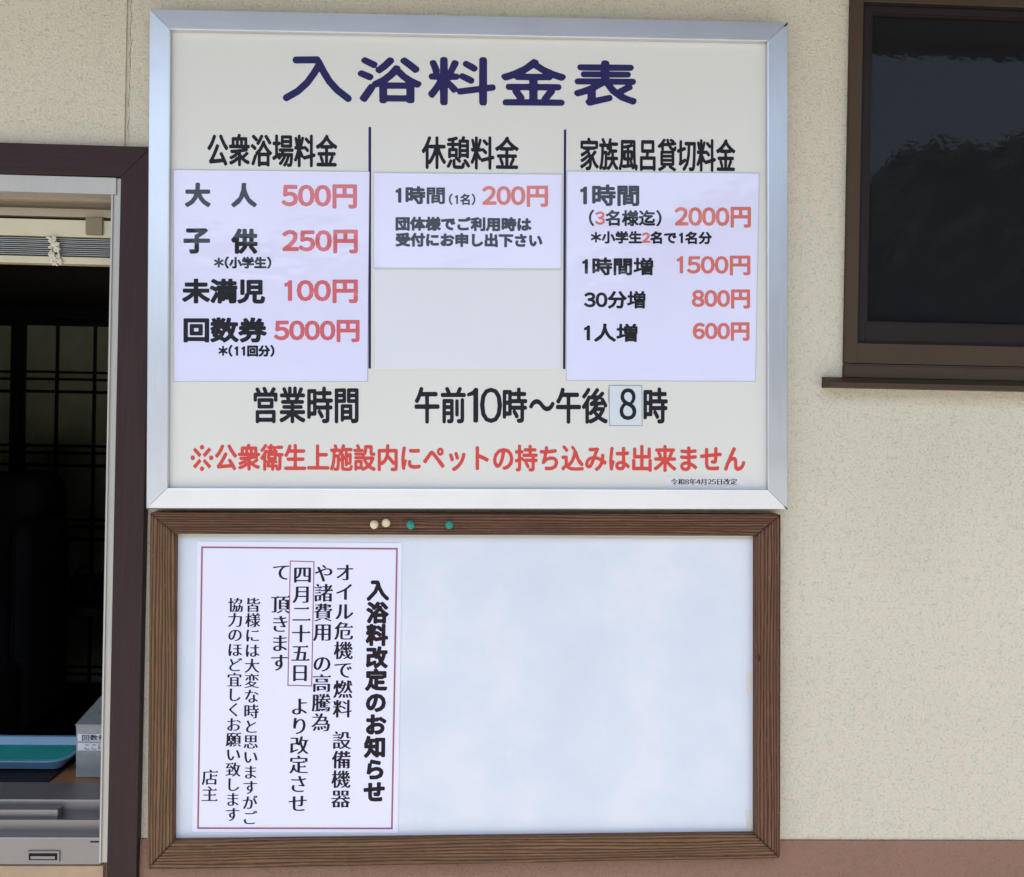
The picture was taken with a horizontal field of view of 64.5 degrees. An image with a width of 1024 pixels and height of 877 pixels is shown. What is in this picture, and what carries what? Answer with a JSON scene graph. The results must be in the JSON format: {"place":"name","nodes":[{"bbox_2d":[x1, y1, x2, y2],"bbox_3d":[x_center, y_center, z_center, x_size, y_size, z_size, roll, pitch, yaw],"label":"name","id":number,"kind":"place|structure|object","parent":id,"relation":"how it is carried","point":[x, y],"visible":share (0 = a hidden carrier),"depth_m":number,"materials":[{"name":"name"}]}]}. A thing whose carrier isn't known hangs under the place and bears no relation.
{"place":"outdoors","nodes":[
{"label":"outdoors","id":0,"kind":"place"},
{"bbox_2d":[0,264,109,307],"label":"room walls","id":1,"kind":"structure","parent":0,"point":[54,285],"depth_m":4.78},
{"bbox_2d":[0,305,108,320],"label":"door lintel","id":2,"kind":"structure","parent":1,"relation":"attached to","point":[8,312],"depth_m":4.29,"materials":[{"name":"black paint"}]},
{"bbox_2d":[0,320,10,471],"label":"lattice door","id":3,"kind":"structure","parent":2,"relation":"attached to","point":[5,343],"depth_m":4.38,"materials":[{"name":"black paint"}]},
{"bbox_2d":[9,319,108,705],"bbox_3d":[-2.226,0.400,4.349,0.920,2.059,0.036,1,0,-2],"label":"lattice door","id":4,"kind":"structure","parent":2,"relation":"attached to","point":[58,395],"depth_m":4.35,"materials":[{"name":"black paint"}]},
{"bbox_2d":[0,217,110,220],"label":"room ceiling","id":5,"kind":"structure","parent":0,"point":[47,218],"depth_m":3.99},
{"bbox_2d":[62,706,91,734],"bbox_3d":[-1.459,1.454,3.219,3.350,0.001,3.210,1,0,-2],"label":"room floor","id":6,"kind":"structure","parent":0,"point":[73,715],"depth_m":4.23,"materials":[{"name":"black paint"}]},
{"bbox_2d":[49,761,100,782],"bbox_3d":[-1.227,1.069,1.716,2.900,0.758,0.209,1,0,-2],"label":"counter","id":7,"kind":"object","parent":6,"relation":"on","point":[68,774],"depth_m":1.66,"materials":[{"name":"brown wood"}]},
{"bbox_2d":[0,756,75,781],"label":"desk pad","id":8,"kind":"object","parent":7,"relation":"on","point":[27,775],"visible":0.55,"depth_m":1.66,"materials":[{"name":"black paint"}]},
{"bbox_2d":[0,735,75,768],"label":"coin tray","id":9,"kind":"object","parent":8,"relation":"on","point":[35,740],"visible":0.54,"depth_m":1.78,"materials":[{"name":"blue plastic"}]},
{"bbox_2d":[0,745,75,759],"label":"tray mat","id":10,"kind":"object","parent":9,"relation":"in","point":[45,752],"visible":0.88,"depth_m":1.74,"materials":[{"name":"green rubber"}]},
{"bbox_2d":[75,695,101,776],"bbox_3d":[-0.831,0.627,1.729,0.132,0.138,0.134,1,0,-2],"label":"ticket box","id":11,"kind":"object","parent":7,"relation":"on","point":[88,724],"visible":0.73,"depth_m":1.66,"materials":[{"name":"grey plastic"}]},
{"bbox_3d":[-1.882,1.082,3.660,0.600,0.707,0.400,1,0,-2],"label":"side table","id":12,"kind":"object","parent":6,"relation":"on","visible":0},
{"bbox_2d":[69,565,102,600],"bbox_3d":[-1.921,0.649,3.659,0.114,0.156,0.120,1,0,-2],"label":"handbag","id":13,"kind":"object","parent":12,"relation":"on","point":[85,586],"visible":1,"depth_m":3.61,"materials":[{"name":"black leather"}]},
{"label":"ground","id":14,"kind":"structure","parent":0,"visible":0},
{"bbox_2d":[0,0,1023,876],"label":"stucco wall","id":15,"kind":"structure","parent":14,"relation":"on","point":[902,652],"depth_m":1.54,"materials":[{"name":"beige paint"}]},
{"bbox_2d":[0,143,147,876],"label":"reception window","id":16,"kind":"structure","parent":15,"relation":"attached to","point":[61,829],"depth_m":1.48,"materials":[{"name":"brown paint"}]},
{"bbox_2d":[0,207,110,266],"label":"venetian blind","id":17,"kind":"object","parent":16,"relation":"attached to","point":[52,242],"visible":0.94,"depth_m":1.53,"materials":[{"name":"beige plastic"}]},
{"bbox_2d":[147,511,780,868],"bbox_3d":[-0.079,0.462,1.502,1.168,0.661,0.030,1,0,-2],"label":"bulletin board","id":18,"kind":"object","parent":15,"relation":"attached to","point":[583,687],"visible":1,"depth_m":1.51,"materials":[{"name":"brown wood"}]},
{"bbox_2d":[192,541,401,832],"bbox_3d":[-0.394,0.458,1.493,0.376,0.536,0.001,1,0,-2],"label":"notice sheet","id":19,"kind":"object","parent":18,"relation":"attached to","point":[297,690],"visible":1,"depth_m":1.49,"materials":[{"name":"white paper"}]},
{"bbox_2d":[370,520,378,528],"bbox_3d":[-0.252,0.157,1.479,0.015,0.015,0.017,1,0,-2],"label":"push pin","id":20,"kind":"object","parent":18,"relation":"attached to","point":[374,524],"visible":1,"depth_m":1.47,"materials":[{"name":"beige plastic"}]},
{"bbox_2d":[382,519,389,526],"bbox_3d":[-0.230,0.154,1.479,0.016,0.015,0.017,1,0,-2],"label":"push pin","id":21,"kind":"object","parent":18,"relation":"attached to","point":[385,522],"visible":1,"depth_m":1.47,"materials":[{"name":"beige plastic"}]},
{"bbox_2d":[406,521,414,529],"bbox_3d":[-0.185,0.158,1.481,0.015,0.016,0.017,1,0,-2],"label":"push pin","id":22,"kind":"object","parent":18,"relation":"attached to","point":[410,525],"visible":1,"depth_m":1.47,"materials":[{"name":"teal plastic"}]},
{"bbox_2d":[445,521,453,528],"bbox_3d":[-0.115,0.158,1.484,0.016,0.015,0.017,1,0,-2],"label":"push pin","id":23,"kind":"object","parent":18,"relation":"attached to","point":[449,524],"visible":1,"depth_m":1.48,"materials":[{"name":"teal plastic"}]},
{"bbox_2d":[146,9,787,509],"bbox_3d":[-0.072,-0.322,1.498,1.183,0.920,0.041,1,0,-2],"label":"price sign","id":24,"kind":"object","parent":15,"relation":"attached to","point":[372,93],"visible":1,"depth_m":1.49,"materials":[{"name":"white metal"}]},
{"bbox_2d":[173,170,369,381],"bbox_3d":[-0.439,-0.295,1.475,0.357,0.391,0.001,1,0,-2],"label":"price sheet","id":25,"kind":"object","parent":24,"relation":"attached to","point":[270,274],"visible":1,"depth_m":1.48,"materials":[{"name":"paper"}]},
{"bbox_2d":[374,270,559,368],"bbox_3d":[-0.082,-0.218,1.487,0.343,0.188,0.001,1,0,-2],"label":"blank sticker","id":26,"kind":"object","parent":24,"relation":"attached to","point":[467,319],"visible":1,"depth_m":1.49,"materials":[{"name":"white paper"}]},
{"bbox_2d":[373,173,561,268],"bbox_3d":[-0.081,-0.399,1.487,0.346,0.182,0.001,1,0,-2],"label":"price sheet","id":27,"kind":"object","parent":24,"relation":"attached to","point":[466,221],"visible":1,"depth_m":1.49,"materials":[{"name":"paper"}]},
{"bbox_2d":[608,385,641,425],"bbox_3d":[0.209,-0.061,1.497,0.064,0.075,0.001,1,0,-2],"label":"number sticker","id":28,"kind":"object","parent":24,"relation":"attached to","point":[625,405],"visible":1,"depth_m":1.50,"materials":[{"name":"white paper"}]},
{"bbox_2d":[566,171,758,381],"bbox_3d":[0.277,-0.300,1.499,0.358,0.392,0.001,1,0,-2],"label":"price sheet","id":29,"kind":"object","parent":24,"relation":"attached to","point":[662,273],"visible":1,"depth_m":1.50,"materials":[{"name":"paper"}]},
{"bbox_2d":[665,477,751,485],"bbox_3d":[0.364,0.080,1.502,0.163,0.018,0.001,1,0,-2],"label":"date sticker","id":30,"kind":"object","parent":24,"relation":"attached to","point":[708,481],"visible":1,"depth_m":1.50,"materials":[{"name":"white paper"}]},
{"bbox_2d":[822,0,1023,391],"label":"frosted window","id":31,"kind":"structure","parent":15,"relation":"attached to","point":[934,255],"depth_m":1.55,"materials":[{"name":"brown metal"}]}
]}

